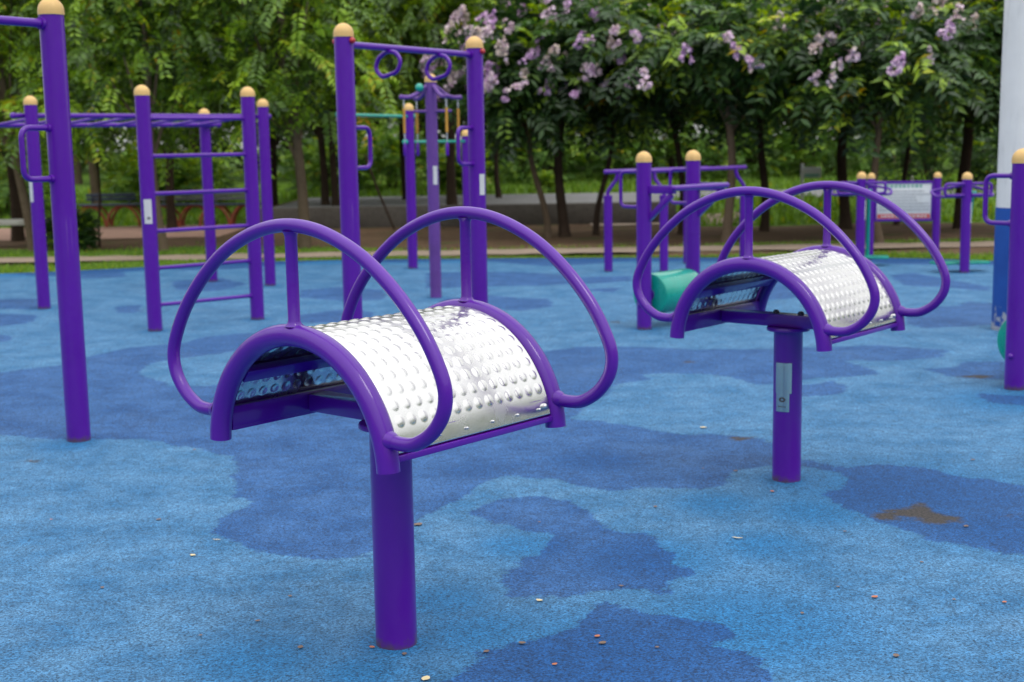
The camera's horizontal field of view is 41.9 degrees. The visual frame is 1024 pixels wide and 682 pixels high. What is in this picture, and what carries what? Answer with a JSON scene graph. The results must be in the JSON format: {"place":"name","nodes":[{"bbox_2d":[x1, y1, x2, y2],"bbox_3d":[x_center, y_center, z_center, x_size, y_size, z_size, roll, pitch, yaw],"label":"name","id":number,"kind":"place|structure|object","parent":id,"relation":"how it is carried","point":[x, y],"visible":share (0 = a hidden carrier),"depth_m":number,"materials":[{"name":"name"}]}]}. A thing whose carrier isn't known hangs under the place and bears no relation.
{"place":"outdoors","nodes":[
{"label":"outdoors","id":0,"kind":"place"},
{"bbox_2d":[0,224,243,240],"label":"paving","id":1,"kind":"structure","parent":0,"point":[119,232],"depth_m":24.84,"materials":[{"name":"beige concrete"}]},
{"bbox_2d":[77,193,140,226],"bbox_3d":[-8.066,-2.615,26.762,1.377,0.655,0.470,-1,8,0],"label":"park bench","id":2,"kind":"object","parent":1,"relation":"on","point":[111,197],"visible":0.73,"depth_m":26.89,"materials":[{"name":"brown wood"}]},
{"bbox_2d":[160,194,215,226],"bbox_3d":[-6.526,-2.579,26.335,1.324,0.655,0.470,-1,8,0],"label":"park bench","id":3,"kind":"object","parent":1,"relation":"on","point":[180,222],"visible":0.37,"depth_m":26.48,"materials":[{"name":"brown wood"}]},
{"bbox_2d":[199,192,260,225],"bbox_3d":[-5.456,-2.553,26.039,1.218,0.654,0.470,-1,8,0],"label":"park bench","id":4,"kind":"object","parent":1,"relation":"on","point":[237,209],"visible":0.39,"depth_m":26.17,"materials":[{"name":"brown wood"}]},
{"bbox_2d":[40,117,859,150],"label":"sky","id":5,"kind":"structure","parent":0,"point":[363,117],"materials":[{"name":"white"}]},
{"bbox_2d":[0,241,993,261],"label":"path","id":6,"kind":"structure","parent":0,"point":[529,251],"depth_m":18.91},
{"bbox_2d":[0,237,993,257],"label":"path grass","id":7,"kind":"structure","parent":0,"point":[140,253],"depth_m":19.69,"materials":[{"name":"green plant"}]},
{"bbox_2d":[0,167,996,227],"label":"meadow grass","id":8,"kind":"structure","parent":0,"point":[582,185],"depth_m":31.11,"materials":[{"name":"green plant"}]},
{"bbox_2d":[0,138,997,272],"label":"ground","id":9,"kind":"structure","parent":0,"point":[497,236],"depth_m":22.48,"materials":[{"name":"soil"}]},
{"bbox_2d":[0,219,45,225],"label":"stone bench","id":10,"kind":"object","parent":9,"relation":"on","point":[8,222],"visible":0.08,"depth_m":21.59,"materials":[{"name":"concrete"}]},
{"bbox_2d":[0,149,50,216],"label":"leafy shrub","id":11,"kind":"object","parent":9,"relation":"on","point":[4,189],"visible":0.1,"depth_m":29.98,"materials":[{"name":"green plant"}]},
{"bbox_2d":[0,0,112,240],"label":"feathery tree","id":12,"kind":"object","parent":9,"relation":"on","point":[17,232],"visible":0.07,"depth_m":23.14,"materials":[{"name":"green plant"}]},
{"bbox_2d":[0,0,116,250],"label":"feathery tree","id":13,"kind":"object","parent":9,"relation":"on","point":[9,141],"visible":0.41,"depth_m":20.50,"materials":[{"name":"green plant"}]},
{"bbox_2d":[12,0,117,183],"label":"background tree","id":14,"kind":"object","parent":9,"relation":"on","point":[78,178],"depth_m":41.55,"materials":[{"name":"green plant"}]},
{"bbox_2d":[45,205,102,250],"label":"round shrub","id":15,"kind":"object","parent":9,"relation":"on","point":[86,228],"visible":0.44,"depth_m":20.90,"materials":[{"name":"green plant"}]},
{"bbox_2d":[73,118,129,246],"bbox_3d":[-6.632,-2.583,21.537,1.074,2.248,1.046,-1,8,0],"label":"sapling","id":16,"kind":"object","parent":9,"relation":"on","point":[118,129],"visible":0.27,"depth_m":21.52,"materials":[{"name":"green plant"}]},
{"bbox_2d":[11,2,194,210],"bbox_3d":[-9.597,-6.597,30.561,4.819,7.354,4.423,-1,8,0],"label":"feathery tree","id":17,"kind":"object","parent":9,"relation":"on","point":[93,177],"visible":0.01,"depth_m":30.89,"materials":[{"name":"green plant"}]},
{"bbox_2d":[0,0,267,251],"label":"feathery tree","id":18,"kind":"object","parent":9,"relation":"on","point":[139,26],"visible":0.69,"depth_m":19.78,"materials":[{"name":"green plant"}]},
{"bbox_2d":[99,142,188,208],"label":"leafy shrub","id":19,"kind":"object","parent":9,"relation":"on","point":[120,165],"visible":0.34,"depth_m":31.11,"materials":[{"name":"green plant"}]},
{"bbox_2d":[72,0,280,227],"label":"feathery tree","id":20,"kind":"object","parent":9,"relation":"on","point":[171,220],"visible":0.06,"depth_m":25.59,"materials":[{"name":"green plant"}]},
{"bbox_2d":[101,16,251,174],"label":"background tree","id":21,"kind":"object","parent":9,"relation":"on","point":[194,146],"depth_m":40.41,"materials":[{"name":"green plant"}]},
{"bbox_2d":[138,150,241,208],"bbox_3d":[-7.464,-3.604,31.280,2.392,1.785,2.236,-1,8,0],"label":"leafy shrub","id":22,"kind":"object","parent":9,"relation":"on","point":[194,181],"visible":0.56,"depth_m":30.91,"materials":[{"name":"green plant"}]},
{"bbox_2d":[134,0,405,248],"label":"feathery tree","id":23,"kind":"object","parent":9,"relation":"on","point":[285,62],"visible":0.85,"depth_m":19.66,"materials":[{"name":"green plant"}]},
{"bbox_2d":[179,0,360,205],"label":"feathery tree","id":24,"kind":"object","parent":9,"relation":"on","point":[273,144],"visible":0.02,"depth_m":28.39,"materials":[{"name":"green plant"}]},
{"bbox_2d":[285,107,336,174],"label":"background tree","id":25,"kind":"object","parent":9,"relation":"on","point":[286,147],"depth_m":45.35,"materials":[{"name":"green plant"}]},
{"bbox_2d":[207,0,423,204],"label":"feathery tree","id":26,"kind":"object","parent":9,"relation":"on","point":[325,195],"visible":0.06,"depth_m":26.39,"materials":[{"name":"green plant"}]},
{"bbox_2d":[277,136,382,198],"bbox_3d":[-4.443,-4.145,32.561,2.765,1.805,2.730,-8,11,-39],"label":"leafy shrub","id":27,"kind":"object","parent":9,"relation":"on","point":[308,154],"visible":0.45,"depth_m":32.16,"materials":[{"name":"green plant"}]},
{"bbox_2d":[236,0,444,205],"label":"feathery tree","id":28,"kind":"object","parent":9,"relation":"on","point":[335,199],"visible":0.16,"depth_m":25.26,"materials":[{"name":"green plant"}]},
{"bbox_2d":[369,109,384,168],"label":"background tree","id":29,"kind":"object","parent":9,"relation":"on","point":[377,123],"depth_m":46.35,"materials":[{"name":"green plant"}]},
{"bbox_2d":[364,155,395,229],"bbox_3d":[-2.424,-2.718,24.596,0.570,1.415,0.051,1,9,11],"label":"support pole","id":30,"kind":"object","parent":9,"relation":"on","point":[380,196],"visible":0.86,"depth_m":24.58,"materials":[{"name":"brown wood"}]},
{"bbox_2d":[360,4,441,127],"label":"background tree","id":31,"kind":"object","parent":9,"relation":"on","point":[438,122],"visible":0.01,"depth_m":43.38,"materials":[{"name":"green plant"}]},
{"bbox_2d":[357,119,445,192],"bbox_3d":[-2.944,-4.440,33.165,2.950,2.113,2.625,-1,8,0],"label":"leafy shrub","id":32,"kind":"object","parent":9,"relation":"on","point":[392,139],"visible":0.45,"depth_m":32.78,"materials":[{"name":"green plant"}]},
{"bbox_2d":[360,0,481,181],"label":"feathery tree","id":33,"kind":"object","parent":9,"relation":"on","point":[420,129],"visible":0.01,"depth_m":36.50,"materials":[{"name":"green plant"}]},
{"bbox_2d":[335,0,511,199],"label":"feathery tree","id":34,"kind":"object","parent":9,"relation":"on","point":[402,163],"visible":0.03,"depth_m":28.47,"materials":[{"name":"green plant"}]},
{"bbox_2d":[336,0,536,204],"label":"feathery tree","id":35,"kind":"object","parent":9,"relation":"on","point":[428,8],"visible":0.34,"depth_m":24.74,"materials":[{"name":"green plant"}]},
{"bbox_2d":[424,144,491,193],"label":"leafy shrub","id":36,"kind":"object","parent":9,"relation":"on","point":[442,170],"visible":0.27,"depth_m":31.46,"materials":[{"name":"green plant"}]},
{"bbox_2d":[260,201,675,228],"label":"retaining wall","id":37,"kind":"structure","parent":9,"relation":"on","point":[523,214],"depth_m":25.32,"materials":[{"name":"concrete"}]},
{"bbox_2d":[414,0,564,197],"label":"flowering tree","id":38,"kind":"object","parent":9,"relation":"on","point":[498,193],"depth_m":28.58,"materials":[{"name":"green plant"}]},
{"bbox_2d":[0,249,993,273],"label":"verge grass","id":39,"kind":"structure","parent":9,"relation":"on","point":[26,268],"depth_m":17.68,"materials":[{"name":"green plant"}]},
{"bbox_2d":[0,67,998,173],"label":"wood","id":40,"kind":"object","parent":9,"relation":"on","point":[310,133],"visible":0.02,"depth_m":51.54,"materials":[{"name":"green plant"}]},
{"bbox_2d":[418,0,640,237],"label":"flowering tree","id":41,"kind":"object","parent":9,"relation":"on","point":[500,118],"visible":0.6,"depth_m":20.67,"materials":[{"name":"green plant"}]},
{"bbox_2d":[485,123,598,185],"bbox_3d":[0.475,-4.794,34.654,3.412,2.290,3.303,-8,11,-39],"label":"leafy shrub","id":42,"kind":"object","parent":9,"relation":"on","point":[525,174],"visible":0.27,"depth_m":34.43,"materials":[{"name":"green plant"}]},
{"bbox_2d":[531,168,554,192],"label":"yellow shrub","id":43,"kind":"object","parent":9,"relation":"on","point":[547,179],"visible":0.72,"depth_m":31.25,"materials":[{"name":"green plant"}]},
{"bbox_2d":[454,0,654,172],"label":"feathery tree","id":44,"kind":"object","parent":9,"relation":"on","point":[550,168],"depth_m":35.53,"materials":[{"name":"green plant"}]},
{"bbox_2d":[438,0,671,236],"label":"flowering tree","id":45,"kind":"object","parent":9,"relation":"on","point":[580,13],"visible":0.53,"depth_m":20.69,"materials":[{"name":"green plant"}]},
{"bbox_2d":[516,0,704,234],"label":"flowering tree","id":46,"kind":"object","parent":9,"relation":"on","point":[641,127],"visible":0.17,"depth_m":21.33,"materials":[{"name":"green plant"}]},
{"bbox_2d":[617,132,627,165],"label":"background tree","id":47,"kind":"object","parent":9,"relation":"on","point":[623,153],"depth_m":46.38,"materials":[{"name":"green plant"}]},
{"bbox_2d":[563,110,697,181],"bbox_3d":[3.075,-5.132,35.684,3.742,2.423,3.615,-1,8,0],"label":"leafy shrub","id":48,"kind":"object","parent":9,"relation":"on","point":[632,157],"visible":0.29,"depth_m":35.49,"materials":[{"name":"green plant"}]},
{"bbox_2d":[620,0,701,179],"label":"feathery tree","id":49,"kind":"object","parent":9,"relation":"on","point":[670,159],"visible":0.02,"depth_m":36.42,"materials":[{"name":"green plant"}]},
{"bbox_2d":[590,0,778,234],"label":"flowering tree","id":50,"kind":"object","parent":9,"relation":"on","point":[664,14],"visible":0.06,"depth_m":21.38,"materials":[{"name":"green plant"}]},
{"bbox_2d":[665,6,728,165],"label":"background tree","id":51,"kind":"object","parent":9,"relation":"on","point":[717,141],"depth_m":42.48,"materials":[{"name":"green plant"}]},
{"bbox_2d":[596,0,852,242],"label":"flowering tree","id":52,"kind":"object","parent":9,"relation":"on","point":[698,55],"visible":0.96,"depth_m":19.22,"materials":[{"name":"green plant"}]},
{"bbox_2d":[668,119,798,180],"bbox_3d":[5.881,-4.973,35.105,3.556,2.280,3.133,-1,8,0],"label":"leafy shrub","id":53,"kind":"object","parent":9,"relation":"on","point":[703,151],"visible":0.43,"depth_m":34.84,"materials":[{"name":"green plant"}]},
{"bbox_2d":[746,134,756,164],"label":"background tree","id":54,"kind":"object","parent":9,"relation":"on","point":[750,160],"depth_m":45.43,"materials":[{"name":"green plant"}]},
{"bbox_2d":[662,0,865,230],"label":"flowering tree","id":55,"kind":"object","parent":9,"relation":"on","point":[760,143],"visible":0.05,"depth_m":22.11,"materials":[{"name":"green plant"}]},
{"bbox_2d":[735,0,808,177],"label":"feathery tree","id":56,"kind":"object","parent":9,"relation":"on","point":[805,158],"depth_m":35.98,"materials":[{"name":"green plant"}]},
{"bbox_2d":[800,163,820,200],"bbox_3d":[5.580,-2.842,25.029,0.370,0.950,0.093,-1,8,0],"label":"direction sign","id":57,"kind":"object","parent":9,"relation":"on","point":[810,172],"visible":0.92,"depth_m":24.95,"materials":[{"name":"grey metal"}]},
{"bbox_2d":[768,120,899,177],"bbox_3d":[8.534,-5.194,35.721,3.687,2.187,3.136,-1,8,0],"label":"leafy shrub","id":58,"kind":"object","parent":9,"relation":"on","point":[824,156],"visible":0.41,"depth_m":35.32,"materials":[{"name":"green plant"}]},
{"bbox_2d":[748,0,967,228],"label":"flowering tree","id":59,"kind":"object","parent":9,"relation":"on","point":[845,219],"visible":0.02,"depth_m":22.80,"materials":[{"name":"green plant"}]},
{"bbox_2d":[736,0,1001,242],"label":"flowering tree","id":60,"kind":"object","parent":9,"relation":"on","point":[897,77],"visible":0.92,"depth_m":18.66,"materials":[{"name":"green plant"}]},
{"bbox_2d":[817,5,976,224],"bbox_3d":[6.956,-4.216,23.507,4.057,4.457,4.001,5,10,35],"label":"flowering tree","id":61,"kind":"object","parent":9,"relation":"on","point":[946,127],"visible":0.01,"depth_m":23.13,"materials":[{"name":"green plant"}]},
{"bbox_2d":[900,115,948,167],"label":"background tree","id":62,"kind":"object","parent":9,"relation":"on","point":[901,166],"depth_m":41.56,"materials":[{"name":"green plant"}]},
{"bbox_2d":[863,115,996,190],"bbox_3d":[9.182,-4.020,29.223,3.103,1.974,2.860,-1,8,0],"label":"leafy shrub","id":63,"kind":"object","parent":9,"relation":"on","point":[930,157],"visible":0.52,"depth_m":28.98,"materials":[{"name":"green plant"}]},
{"bbox_2d":[868,0,1002,228],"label":"flowering tree","id":64,"kind":"object","parent":9,"relation":"on","point":[966,154],"visible":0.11,"depth_m":22.14,"materials":[{"name":"green plant"}]},
{"bbox_2d":[923,0,983,172],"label":"feathery tree","id":65,"kind":"object","parent":9,"relation":"on","point":[930,147],"depth_m":36.19,"materials":[{"name":"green plant"}]},
{"bbox_2d":[912,0,1003,140],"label":"flowering tree","id":66,"kind":"object","parent":9,"relation":"on","point":[992,95],"visible":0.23,"depth_m":20.15,"materials":[{"name":"green plant"}]},
{"bbox_2d":[956,124,998,187],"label":"leafy shrub","id":67,"kind":"object","parent":9,"relation":"on","point":[992,166],"visible":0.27,"depth_m":28.66,"materials":[{"name":"green plant"}]},
{"bbox_2d":[0,258,1023,681],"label":"rubber ground","id":68,"kind":"structure","parent":0,"point":[902,500],"depth_m":5.55,"materials":[{"name":"blue rubber"}]},
{"bbox_2d":[0,0,90,442],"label":"pull up bar","id":69,"kind":"object","parent":68,"relation":"on","point":[48,23],"visible":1,"depth_m":6.81,"materials":[{"name":"purple paint"}]},
{"bbox_2d":[0,96,275,308],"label":"monkey bars","id":70,"kind":"object","parent":68,"relation":"on","point":[30,115],"visible":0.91,"depth_m":14.22,"materials":[{"name":"purple paint"}]},
{"bbox_2d":[134,85,264,331],"bbox_3d":[-2.642,-1.144,11.409,1.113,2.030,0.129,-8,11,-41],"label":"rung ladder","id":71,"kind":"object","parent":68,"relation":"on","point":[150,229],"visible":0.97,"depth_m":11.28,"materials":[{"name":"purple metal"}]},
{"bbox_2d":[167,206,618,649],"bbox_3d":[-0.363,0.272,3.992,1.158,1.311,0.770,6,11,40],"label":"stretching drum","id":72,"kind":"object","parent":68,"relation":"on","point":[408,384],"visible":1,"depth_m":3.90,"materials":[{"name":"purple paint"}]},
{"bbox_2d":[335,103,468,268],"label":"stepped horizontal bars","id":73,"kind":"object","parent":68,"relation":"on","point":[410,141],"visible":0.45,"depth_m":16.37,"materials":[{"name":"purple paint"}]},
{"bbox_2d":[332,23,487,318],"bbox_3d":[-0.641,-0.959,9.112,0.228,2.265,1.559,5,10,33],"label":"pull up bar","id":74,"kind":"object","parent":68,"relation":"on","point":[344,43],"visible":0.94,"depth_m":8.69,"materials":[{"name":"purple paint"}]},
{"bbox_2d":[399,74,461,297],"bbox_3d":[-0.775,-1.517,13.178,0.506,2.190,0.508,1,9,13],"label":"arm pulley trainer","id":75,"kind":"object","parent":68,"relation":"on","point":[430,90],"visible":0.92,"depth_m":13.11,"materials":[{"name":"purple metal"}]},
{"bbox_2d":[619,150,729,329],"bbox_3d":[1.322,-0.839,10.957,0.580,1.425,0.846,6,11,41],"label":"roller walker","id":76,"kind":"object","parent":68,"relation":"on","point":[662,291],"visible":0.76,"depth_m":10.79,"materials":[{"name":"purple paint"}]},
{"bbox_2d":[603,165,746,271],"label":"parallel bars","id":77,"kind":"object","parent":68,"relation":"on","point":[608,252],"visible":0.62,"depth_m":15.62,"materials":[{"name":"purple paint"}]},
{"bbox_2d":[632,181,949,482],"bbox_3d":[1.213,-0.032,5.875,1.158,1.311,0.770,6,11,39],"label":"stretching drum","id":78,"kind":"object","parent":68,"relation":"on","point":[846,291],"visible":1,"depth_m":5.82,"materials":[{"name":"metal"}]},
{"bbox_2d":[831,172,892,258],"bbox_3d":[4.122,-1.444,15.822,0.710,1.110,0.327,1,9,14],"label":"swing trainer","id":79,"kind":"object","parent":68,"relation":"on","point":[862,216],"visible":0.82,"depth_m":15.69,"materials":[{"name":"purple paint"}]},
{"bbox_2d":[867,172,941,258],"bbox_3d":[4.860,-1.554,16.622,0.895,1.070,0.098,0,8,7],"label":"notice board","id":80,"kind":"object","parent":68,"relation":"on","point":[916,200],"visible":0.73,"depth_m":16.57,"materials":[{"name":"white paint"}]},
{"bbox_2d":[929,172,993,272],"bbox_3d":[5.001,-1.323,14.897,0.710,1.110,0.327,-2,8,-8],"label":"swing trainer","id":81,"kind":"object","parent":68,"relation":"on","point":[967,196],"visible":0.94,"depth_m":14.76,"materials":[{"name":"purple paint"}]},
{"bbox_2d":[982,148,1023,390],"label":"roller walker","id":82,"kind":"object","parent":68,"relation":"on","point":[1010,339],"visible":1,"depth_m":7.89,"materials":[{"name":"purple paint"}]},
{"bbox_2d":[991,0,1023,330],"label":"pillar","id":83,"kind":"structure","parent":68,"relation":"on","point":[1011,131],"depth_m":10.18,"materials":[{"name":"white metal"}]},
{"bbox_2d":[273,186,996,207],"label":"road","id":84,"kind":"structure","parent":0,"point":[504,199],"depth_m":27.97,"materials":[{"name":"grey asphalt"}]},
{"bbox_2d":[589,211,754,225],"bbox_3d":[2.962,-2.280,24.889,3.000,0.184,0.888,-1,8,0],"label":"shoulder","id":85,"kind":"object","parent":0,"point":[655,223],"visible":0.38,"depth_m":24.94}
]}

